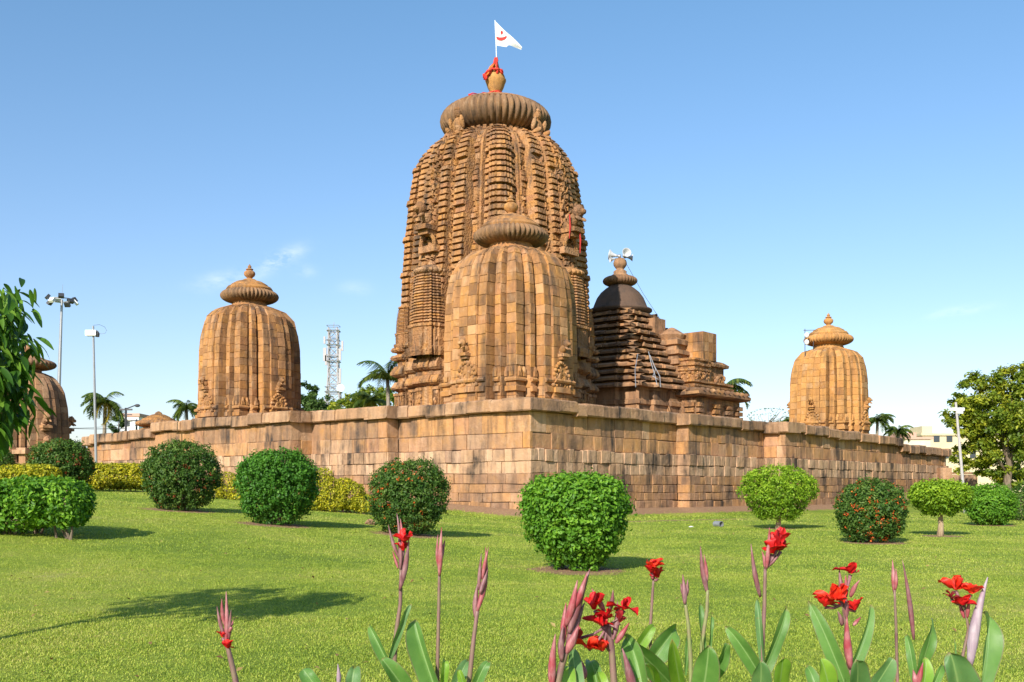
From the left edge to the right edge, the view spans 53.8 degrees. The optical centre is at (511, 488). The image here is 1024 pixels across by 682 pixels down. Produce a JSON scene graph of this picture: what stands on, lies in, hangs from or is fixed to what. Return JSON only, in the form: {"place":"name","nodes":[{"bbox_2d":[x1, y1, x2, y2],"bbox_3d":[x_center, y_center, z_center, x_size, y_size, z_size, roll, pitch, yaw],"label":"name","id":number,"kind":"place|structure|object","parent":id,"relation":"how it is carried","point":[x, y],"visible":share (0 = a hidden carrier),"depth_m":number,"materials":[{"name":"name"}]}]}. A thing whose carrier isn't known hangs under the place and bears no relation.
{"place":"outdoors","nodes":[
{"label":"outdoors","id":0,"kind":"place"},
{"bbox_2d":[390,64,599,405],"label":"great temple tower","id":1,"kind":"structure","parent":0,"point":[485,157],"depth_m":54.14,"materials":[{"name":"stone"}]},
{"bbox_2d":[468,90,500,95],"bbox_3d":[-1.529,-22.390,57.226,2.042,0.508,0.337,0,0,-17],"label":"cloth","id":2,"kind":"object","parent":1,"relation":"on","point":[484,92],"visible":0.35,"depth_m":57.23,"materials":[{"name":"red fabric"}]},
{"bbox_2d":[483,57,503,79],"bbox_3d":[-1.076,-24.004,57.621,1.201,1.489,0.649,0,0,0],"label":"cloth","id":3,"kind":"object","parent":1,"relation":"attached to","point":[487,73],"visible":1,"depth_m":57.47,"materials":[{"name":"red fabric"}]},
{"bbox_2d":[495,21,521,56],"bbox_3d":[-0.216,-25.595,57.843,1.598,2.652,0.212,0,0,8],"label":"flag","id":4,"kind":"object","parent":1,"relation":"attached to","point":[503,38],"visible":1,"depth_m":57.90,"materials":[{"name":"white fabric"}]},
{"bbox_2d":[569,214,580,252],"bbox_3d":[3.375,-13.650,54.007,0.758,2.003,0.139,0,0,-30],"label":"ribbon","id":5,"kind":"object","parent":1,"relation":"hanging from","point":[570,230],"visible":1,"depth_m":53.81,"materials":[{"name":"red fabric"}]},
{"bbox_2d":[0,488,1023,681],"bbox_3d":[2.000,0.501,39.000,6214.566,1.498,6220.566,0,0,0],"label":"ground","id":6,"kind":"structure","parent":0,"point":[691,511],"depth_m":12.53,"materials":[{"name":"green plant"}]},
{"bbox_2d":[0,451,17,477],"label":"bush","id":7,"kind":"object","parent":6,"relation":"on","point":[6,460],"visible":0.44,"depth_m":59.95,"materials":[{"name":"green plant"}]},
{"bbox_2d":[12,448,31,466],"bbox_3d":[-27.938,-1.235,58.000,1.000,2.240,1.000,0,0,21],"label":"stone post","id":8,"kind":"object","parent":6,"relation":"on","point":[21,452],"visible":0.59,"depth_m":57.70,"materials":[{"name":"stone"}]},
{"bbox_2d":[0,278,56,460],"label":"sapling","id":9,"kind":"object","parent":6,"relation":"on","point":[17,370],"visible":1,"depth_m":6.82,"materials":[{"name":"green plant"}]},
{"bbox_2d":[0,463,62,482],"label":"yellow hedge","id":10,"kind":"object","parent":6,"relation":"on","point":[19,469],"visible":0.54,"depth_m":36.65,"materials":[{"name":"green plant"}]},
{"bbox_2d":[1,343,75,476],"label":"shrine","id":11,"kind":"object","parent":6,"relation":"on","point":[51,391],"visible":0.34,"depth_m":70.74,"materials":[{"name":"stone"}]},
{"bbox_2d":[0,473,96,539],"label":"hedge bush","id":12,"kind":"object","parent":6,"relation":"on","point":[37,503],"visible":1,"depth_m":15.87,"materials":[{"name":"green plant"}]},
{"bbox_2d":[25,436,97,484],"bbox_3d":[-17.163,-0.961,38.572,2.614,2.132,2.582,0,0,0],"label":"bush","id":13,"kind":"object","parent":6,"relation":"on","point":[76,462],"visible":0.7,"depth_m":38.01,"materials":[{"name":"green plant"}]},
{"bbox_2d":[45,287,78,384],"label":"floodlight mast","id":14,"kind":"object","parent":6,"relation":"on","point":[67,303],"visible":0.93,"depth_m":104.88,"materials":[{"name":"metal"}]},
{"bbox_2d":[85,324,106,462],"bbox_3d":[-20.567,-3.992,50.000,1.007,8.300,0.350,0,0,0],"label":"camera pole","id":15,"kind":"object","parent":6,"relation":"on","point":[93,333],"visible":0.95,"depth_m":49.95,"materials":[{"name":"metal"}]},
{"bbox_2d":[80,391,124,432],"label":"coconut palm","id":16,"kind":"object","parent":6,"relation":"on","point":[106,404],"visible":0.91,"depth_m":91.62,"materials":[{"name":"green plant"}]},
{"bbox_2d":[107,415,129,432],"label":"conical tree","id":17,"kind":"object","parent":6,"relation":"on","point":[121,425],"visible":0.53,"depth_m":97.97,"materials":[{"name":"green plant"}]},
{"bbox_2d":[119,404,139,430],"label":"street lamp","id":18,"kind":"object","parent":6,"relation":"on","point":[126,409],"visible":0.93,"depth_m":87.94,"materials":[{"name":"metal"}]},
{"bbox_2d":[86,462,174,491],"bbox_3d":[-16.375,-0.483,42.009,4.870,1.335,1.210,0,0,0],"label":"yellow hedge","id":19,"kind":"object","parent":6,"relation":"on","point":[129,477],"visible":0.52,"depth_m":41.62,"materials":[{"name":"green plant"}]},
{"bbox_2d":[122,413,148,430],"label":"house","id":20,"kind":"structure","parent":6,"relation":"on","point":[134,416],"depth_m":112.00,"materials":[{"name":"white paint"}]},
{"bbox_2d":[138,437,224,510],"bbox_3d":[-8.215,-0.349,25.161,2.047,1.862,2.082,0,0,-42],"label":"bush","id":21,"kind":"object","parent":6,"relation":"on","point":[169,463],"visible":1,"depth_m":24.66,"materials":[{"name":"green plant"}]},
{"bbox_2d":[166,399,197,420],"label":"coconut palm","id":22,"kind":"object","parent":6,"relation":"on","point":[180,405],"visible":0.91,"depth_m":99.60,"materials":[{"name":"green plant"}]},
{"bbox_2d":[202,471,245,499],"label":"yellow shrub","id":23,"kind":"object","parent":6,"relation":"on","point":[221,493],"visible":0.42,"depth_m":36.82,"materials":[{"name":"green plant"}]},
{"bbox_2d":[217,592,238,681],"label":"canna lily","id":24,"kind":"object","parent":6,"relation":"on","point":[227,628],"visible":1,"depth_m":2.89,"materials":[{"name":"pink plant"}]},
{"bbox_2d":[231,446,322,524],"bbox_3d":[-5.166,-0.060,22.099,2.011,1.776,2.007,0,0,0],"label":"bush","id":25,"kind":"object","parent":6,"relation":"on","point":[271,482],"visible":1,"depth_m":21.61,"materials":[{"name":"green plant"}]},
{"bbox_2d":[301,380,332,410],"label":"distant tree","id":26,"kind":"object","parent":6,"relation":"on","point":[310,402],"visible":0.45,"depth_m":104.34,"materials":[{"name":"green plant"}]},
{"bbox_2d":[304,467,349,511],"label":"yellow shrub","id":27,"kind":"object","parent":6,"relation":"on","point":[323,502],"visible":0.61,"depth_m":31.85,"materials":[{"name":"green plant"}]},
{"bbox_2d":[299,664,360,681],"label":"canna lily","id":28,"kind":"object","parent":6,"relation":"on","point":[310,675],"visible":1,"depth_m":2.89,"materials":[{"name":"green plant"}]},
{"bbox_2d":[323,325,343,407],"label":"telecom mast","id":29,"kind":"object","parent":6,"relation":"on","point":[327,354],"visible":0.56,"depth_m":164.18,"materials":[{"name":"metal"}]},
{"bbox_2d":[333,477,374,513],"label":"yellow shrub","id":30,"kind":"object","parent":6,"relation":"on","point":[355,502],"visible":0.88,"depth_m":32.08,"materials":[{"name":"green plant"}]},
{"bbox_2d":[327,384,396,409],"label":"distant tree","id":31,"kind":"object","parent":6,"relation":"on","point":[346,404],"visible":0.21,"depth_m":95.23,"materials":[{"name":"green plant"}]},
{"bbox_2d":[344,391,385,407],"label":"tree","id":32,"kind":"object","parent":6,"relation":"on","point":[366,399],"visible":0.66,"depth_m":91.33,"materials":[{"name":"green plant"}]},
{"bbox_2d":[365,519,374,524],"bbox_3d":[-3.606,0.869,25.797,0.323,0.210,0.190,0,0,0],"label":"stone","id":33,"kind":"object","parent":6,"relation":"on","point":[368,522],"visible":0.44,"depth_m":25.73,"materials":[{"name":"beige stone"}]},
{"bbox_2d":[368,515,412,681],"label":"canna lily","id":34,"kind":"object","parent":6,"relation":"on","point":[395,671],"visible":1,"depth_m":2.98,"materials":[{"name":"green plant"}]},
{"bbox_2d":[363,456,450,534],"bbox_3d":[-2.328,0.162,22.690,1.982,1.823,1.964,0,0,0],"label":"bush","id":35,"kind":"object","parent":6,"relation":"on","point":[412,482],"visible":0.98,"depth_m":22.24,"materials":[{"name":"green plant"}]},
{"bbox_2d":[405,527,449,681],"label":"canna lily","id":36,"kind":"object","parent":6,"relation":"on","point":[421,663],"visible":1,"depth_m":2.99,"materials":[{"name":"green plant"}]},
{"bbox_2d":[451,547,490,681],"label":"canna lily","id":37,"kind":"object","parent":6,"relation":"on","point":[463,670],"visible":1,"depth_m":2.90,"materials":[{"name":"pink plant"}]},
{"bbox_2d":[10,504,996,676],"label":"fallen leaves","id":38,"kind":"object","parent":6,"relation":"on","point":[240,668],"visible":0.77,"depth_m":10.45,"materials":[{"name":"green plant"}]},
{"bbox_2d":[81,397,951,509],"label":"compound wall","id":39,"kind":"structure","parent":6,"relation":"on","point":[492,453],"depth_m":49.17,"materials":[{"name":"stone"}]},
{"bbox_2d":[548,569,589,681],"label":"canna lily","id":40,"kind":"object","parent":6,"relation":"on","point":[571,620],"visible":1,"depth_m":2.44,"materials":[{"name":"pink plant"}]},
{"bbox_2d":[514,467,637,571],"bbox_3d":[0.974,0.472,15.514,1.883,1.617,1.865,0,0,0],"label":"bush","id":41,"kind":"object","parent":6,"relation":"on","point":[574,520],"visible":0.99,"depth_m":14.92,"materials":[{"name":"green plant"}]},
{"bbox_2d":[576,589,647,681],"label":"canna lily","id":42,"kind":"object","parent":6,"relation":"on","point":[633,662],"visible":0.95,"depth_m":2.54,"materials":[{"name":"red plant"}]},
{"bbox_2d":[637,558,684,681],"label":"canna lily","id":43,"kind":"object","parent":6,"relation":"on","point":[661,651],"visible":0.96,"depth_m":3.36,"materials":[{"name":"green plant"}]},
{"bbox_2d":[680,574,719,681],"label":"canna lily","id":44,"kind":"object","parent":6,"relation":"on","point":[706,668],"visible":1,"depth_m":2.93,"materials":[{"name":"green plant"}]},
{"bbox_2d":[699,546,730,677],"bbox_3d":[0.609,0.727,3.087,0.060,1.106,0.131,0,0,-31],"label":"canna lily","id":45,"kind":"object","parent":6,"relation":"on","point":[724,659],"visible":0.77,"depth_m":3.09,"materials":[{"name":"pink plant"}]},
{"bbox_2d":[713,521,723,526],"bbox_3d":[6.839,1.165,33.488,0.200,0.200,0.320,0,0,-29],"label":"pipe piece","id":46,"kind":"object","parent":6,"relation":"on","point":[718,523],"visible":0.98,"depth_m":33.43,"materials":[{"name":"metal"}]},
{"bbox_2d":[725,527,791,681],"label":"canna lily","id":47,"kind":"object","parent":6,"relation":"on","point":[760,668],"visible":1,"depth_m":2.88,"materials":[{"name":"green plant"}]},
{"bbox_2d":[735,461,819,528],"bbox_3d":[8.326,0.215,31.708,2.591,2.187,2.692,0,0,0],"label":"topiary tree","id":48,"kind":"object","parent":6,"relation":"on","point":[767,487],"visible":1,"depth_m":31.16,"materials":[{"name":"green plant"}]},
{"bbox_2d":[805,562,896,681],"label":"canna lily","id":49,"kind":"object","parent":6,"relation":"on","point":[835,666],"visible":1,"depth_m":2.69,"materials":[{"name":"plant"}]},
{"bbox_2d":[832,474,910,542],"bbox_3d":[8.426,0.474,23.627,1.777,1.652,1.924,0,0,0],"label":"bush","id":50,"kind":"object","parent":6,"relation":"on","point":[856,505],"visible":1,"depth_m":23.22,"materials":[{"name":"green plant"}]},
{"bbox_2d":[869,413,895,434],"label":"coconut palm","id":51,"kind":"object","parent":6,"relation":"on","point":[882,419],"visible":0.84,"depth_m":109.57,"materials":[{"name":"green plant"}]},
{"bbox_2d":[883,425,912,442],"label":"coconut palm","id":52,"kind":"object","parent":6,"relation":"on","point":[900,432],"visible":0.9,"depth_m":111.61,"materials":[{"name":"green plant"}]},
{"bbox_2d":[888,433,933,446],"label":"house","id":53,"kind":"structure","parent":6,"relation":"on","point":[923,441],"depth_m":118.00,"materials":[{"name":"beige paint"}]},
{"bbox_2d":[891,560,936,681],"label":"canna lily","id":54,"kind":"object","parent":6,"relation":"on","point":[928,650],"visible":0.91,"depth_m":3.10,"materials":[{"name":"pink plant"}]},
{"bbox_2d":[912,663,944,681],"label":"canna lily","id":55,"kind":"object","parent":6,"relation":"on","point":[938,676],"visible":0.99,"depth_m":2.61,"materials":[{"name":"green plant"}]},
{"bbox_2d":[905,477,976,535],"bbox_3d":[11.464,0.493,26.878,1.829,1.634,1.758,0,0,0],"label":"topiary tree","id":56,"kind":"object","parent":6,"relation":"on","point":[940,498],"visible":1,"depth_m":26.47,"materials":[{"name":"green plant"}]},
{"bbox_2d":[938,468,976,486],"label":"wall","id":57,"kind":"structure","parent":6,"relation":"on","point":[947,473],"depth_m":73.05,"materials":[{"name":"stone"}]},
{"bbox_2d":[950,402,964,510],"bbox_3d":[23.003,-1.537,52.000,0.890,5.872,0.286,0,0,0],"label":"camera pole","id":58,"kind":"object","parent":6,"relation":"on","point":[959,410],"visible":0.8,"depth_m":51.94,"materials":[{"name":"metal"}]},
{"bbox_2d":[910,426,1023,493],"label":"apartment block","id":59,"kind":"structure","parent":6,"relation":"on","point":[945,440],"depth_m":130.00,"materials":[{"name":"beige paint"}]},
{"bbox_2d":[933,434,941,441],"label":"window","id":60,"kind":"structure","parent":59,"relation":"in","point":[936,438],"depth_m":129.92,"materials":[{"name":"grey glass"}]},
{"bbox_2d":[946,434,954,441],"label":"window","id":61,"kind":"structure","parent":59,"relation":"in","point":[948,438],"depth_m":129.92,"materials":[{"name":"grey glass"}]},
{"bbox_2d":[938,575,1003,681],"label":"canna lily","id":62,"kind":"object","parent":6,"relation":"on","point":[959,668],"visible":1,"depth_m":2.69,"materials":[{"name":"plant"}]},
{"bbox_2d":[937,361,1023,490],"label":"broadleaf tree","id":63,"kind":"object","parent":6,"relation":"on","point":[982,429],"visible":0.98,"depth_m":61.64,"materials":[{"name":"green plant"}]},
{"bbox_2d":[964,481,1021,525],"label":"bush","id":64,"kind":"object","parent":6,"relation":"on","point":[993,504],"visible":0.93,"depth_m":34.34,"materials":[{"name":"green plant"}]},
{"bbox_2d":[995,459,1023,491],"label":"broadleaf tree","id":65,"kind":"object","parent":6,"relation":"on","point":[1013,477],"visible":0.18,"depth_m":69.64,"materials":[{"name":"green plant"}]},
{"bbox_2d":[1012,481,1023,519],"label":"flowering shrub","id":66,"kind":"object","parent":6,"relation":"on","point":[1020,512],"visible":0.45,"depth_m":40.04,"materials":[{"name":"green plant"}]},
{"bbox_2d":[0,0,1023,447],"label":"sky","id":67,"kind":"structure","parent":0,"point":[766,169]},
{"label":"court terrain","id":68,"kind":"structure","parent":0,"visible":0},
{"bbox_2d":[135,411,175,428],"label":"shrine","id":69,"kind":"object","parent":68,"relation":"on","point":[147,421],"visible":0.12,"depth_m":76.96,"materials":[{"name":"stone"}]},
{"bbox_2d":[194,264,304,417],"bbox_3d":[-16.112,-7.977,62.001,6.362,11.654,6.366,0,0,-23],"label":"corner shrine","id":70,"kind":"object","parent":68,"relation":"on","point":[249,354],"visible":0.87,"depth_m":59.68,"materials":[{"name":"stone"}]},
{"bbox_2d":[356,359,397,405],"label":"coconut palm","id":71,"kind":"object","parent":68,"relation":"on","point":[383,374],"visible":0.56,"depth_m":84.43,"materials":[{"name":"green plant"}]},
{"bbox_2d":[438,195,582,403],"bbox_3d":[-0.050,-7.927,46.998,6.368,11.554,6.363,0,0,15],"label":"corner shrine","id":72,"kind":"object","parent":68,"relation":"on","point":[510,320],"visible":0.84,"depth_m":44.65,"materials":[{"name":"stone"}]},
{"bbox_2d":[591,258,686,413],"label":"assembly hall","id":73,"kind":"structure","parent":68,"relation":"on","point":[621,311],"depth_m":63.02,"materials":[{"name":"stone"}]},
{"bbox_2d":[608,249,620,259],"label":"horn loudspeaker","id":74,"kind":"object","parent":73,"relation":"on","point":[611,254],"visible":0.98,"depth_m":66.53,"materials":[{"name":"paint"}]},
{"bbox_2d":[622,248,630,256],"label":"horn loudspeaker","id":75,"kind":"object","parent":73,"relation":"on","point":[626,252],"visible":1,"depth_m":65.87,"materials":[{"name":"paint"}]},
{"bbox_2d":[635,351,660,386],"bbox_3d":[7.859,-6.987,58.948,1.504,2.279,1.537,0,0,0],"label":"loose wire","id":76,"kind":"object","parent":73,"relation":"on","point":[653,370],"visible":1,"depth_m":58.85,"materials":[{"name":"metal"}]},
{"bbox_2d":[645,317,750,419],"bbox_3d":[11.678,-6.566,65.958,5.325,8.869,6.783,0,0,41],"label":"hall porch","id":77,"kind":"object","parent":68,"relation":"on","point":[699,370],"visible":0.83,"depth_m":64.24,"materials":[{"name":"stone"}]},
{"bbox_2d":[725,378,751,409],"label":"coconut palm","id":78,"kind":"object","parent":68,"relation":"on","point":[736,387],"visible":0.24,"depth_m":79.47,"materials":[{"name":"green plant"}]},
{"bbox_2d":[747,408,788,421],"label":"bare tree","id":79,"kind":"object","parent":68,"relation":"on","point":[778,420],"visible":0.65,"depth_m":94.94,"materials":[{"name":"grey plant"}]},
{"bbox_2d":[787,313,872,433],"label":"corner shrine","id":80,"kind":"object","parent":68,"relation":"on","point":[829,383],"visible":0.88,"depth_m":72.86,"materials":[{"name":"brown stone"}]},
{"bbox_2d":[804,330,813,349],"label":"lightning aerial","id":81,"kind":"object","parent":80,"relation":"attached to","point":[806,335],"visible":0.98,"depth_m":73.83,"materials":[{"name":"metal"}]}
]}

